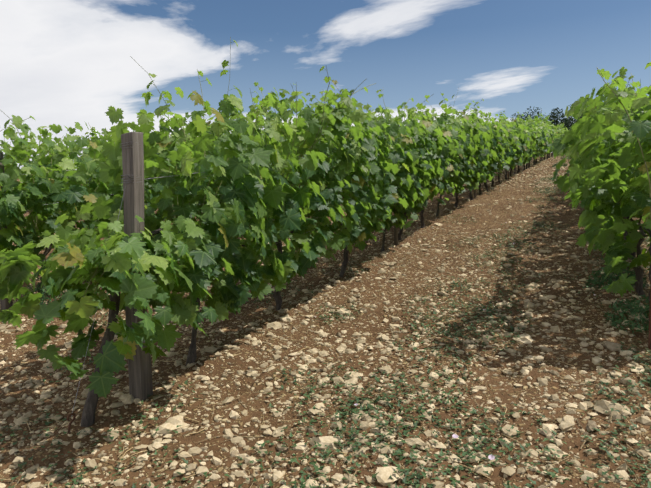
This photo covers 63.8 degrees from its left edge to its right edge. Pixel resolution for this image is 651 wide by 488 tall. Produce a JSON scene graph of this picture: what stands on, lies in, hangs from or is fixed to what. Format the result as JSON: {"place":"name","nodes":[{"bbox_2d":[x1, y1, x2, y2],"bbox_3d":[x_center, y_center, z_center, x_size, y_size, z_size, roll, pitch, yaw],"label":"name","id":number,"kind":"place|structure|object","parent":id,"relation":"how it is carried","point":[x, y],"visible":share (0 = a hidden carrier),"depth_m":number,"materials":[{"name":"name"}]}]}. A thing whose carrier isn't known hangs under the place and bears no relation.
{"place":"outdoors","nodes":[
{"label":"outdoors","id":0,"kind":"place"},
{"bbox_2d":[0,154,650,487],"bbox_3d":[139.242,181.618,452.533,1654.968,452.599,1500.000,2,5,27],"label":"ground","id":1,"kind":"structure","parent":0,"point":[564,216],"depth_m":3.64,"materials":[{"name":"soil"}]},
{"bbox_2d":[0,152,12,311],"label":"wooden post","id":2,"kind":"object","parent":1,"relation":"on","point":[4,304],"visible":0.15,"depth_m":5.37,"materials":[{"name":"brown wood"}]},
{"bbox_2d":[67,132,152,434],"bbox_3d":[-1.286,0.300,3.076,0.118,1.945,0.584,2,5,27],"label":"end post","id":3,"kind":"object","parent":1,"relation":"on","point":[140,372],"visible":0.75,"depth_m":3.20,"materials":[{"name":"brown wood"}]},
{"bbox_2d":[0,153,650,487],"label":"limestone rubble","id":4,"kind":"object","parent":1,"relation":"on","point":[567,422],"visible":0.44,"depth_m":3.29,"materials":[{"name":"beige stone"}]},
{"bbox_2d":[0,155,650,487],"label":"weeds","id":5,"kind":"object","parent":1,"relation":"on","point":[610,279],"visible":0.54,"depth_m":3.03,"materials":[{"name":"green plant"}]},
{"bbox_2d":[315,222,609,459],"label":"flowers","id":6,"kind":"object","parent":5,"relation":"attached to","point":[491,457],"visible":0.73,"depth_m":2.73,"materials":[{"name":"white plant"}]},
{"bbox_2d":[0,195,650,487],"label":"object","id":7,"kind":"object","parent":1,"relation":"on","point":[353,397],"visible":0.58,"depth_m":3.07,"materials":[{"name":"green plant"}]},
{"bbox_2d":[23,152,650,426],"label":"grapevine trunks","id":8,"kind":"object","parent":1,"relation":"on","point":[88,413],"visible":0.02,"depth_m":4.43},
{"bbox_2d":[0,113,568,199],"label":"vine foliage","id":9,"kind":"object","parent":8,"relation":"attached to","point":[553,133],"visible":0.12,"depth_m":23.82,"materials":[{"name":"green plant"}]},
{"bbox_2d":[3,88,642,232],"bbox_3d":[2.742,-2.659,13.765,10.163,4.582,21.702,2,5,27],"label":"vine foliage","id":10,"kind":"object","parent":8,"relation":"attached to","point":[521,140],"visible":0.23,"depth_m":13.40,"materials":[{"name":"green plant"}]},
{"bbox_2d":[0,37,650,397],"bbox_3d":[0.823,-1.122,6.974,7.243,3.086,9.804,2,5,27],"label":"vine foliage","id":11,"kind":"object","parent":8,"relation":"attached to","point":[435,152],"visible":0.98,"depth_m":3.97,"materials":[{"name":"green plant"}]},
{"bbox_2d":[394,204,397,244],"bbox_3d":[1.006,-0.596,7.469,0.059,1.664,0.089,-4,6,-42],"label":"stake","id":12,"kind":"object","parent":1,"relation":"on","point":[395,236],"visible":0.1,"depth_m":7.48,"materials":[{"name":"brown wood"}]},
{"bbox_2d":[510,106,543,121],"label":"tree","id":13,"kind":"object","parent":1,"relation":"on","point":[524,116],"depth_m":89.40,"materials":[{"name":"green plant"}]},
{"bbox_2d":[543,107,575,129],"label":"tree","id":14,"kind":"object","parent":1,"relation":"on","point":[565,120],"visible":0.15,"depth_m":81.92,"materials":[{"name":"green plant"}]},
{"bbox_2d":[568,104,587,130],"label":"tree","id":15,"kind":"object","parent":1,"relation":"on","point":[573,118],"depth_m":74.65,"materials":[{"name":"green plant"}]},
{"bbox_2d":[648,281,650,349],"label":"vine stake","id":16,"kind":"object","parent":1,"relation":"on","point":[649,339],"visible":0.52,"depth_m":3.58,"materials":[{"name":"wood"}]},
{"bbox_2d":[0,0,650,168],"label":"sky","id":17,"kind":"structure","parent":0,"point":[63,62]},
{"bbox_2d":[15,156,649,284],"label":"trellis wires","id":18,"kind":"object","parent":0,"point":[170,176],"depth_m":3.78,"materials":[{"name":"grey metal"}]}
]}

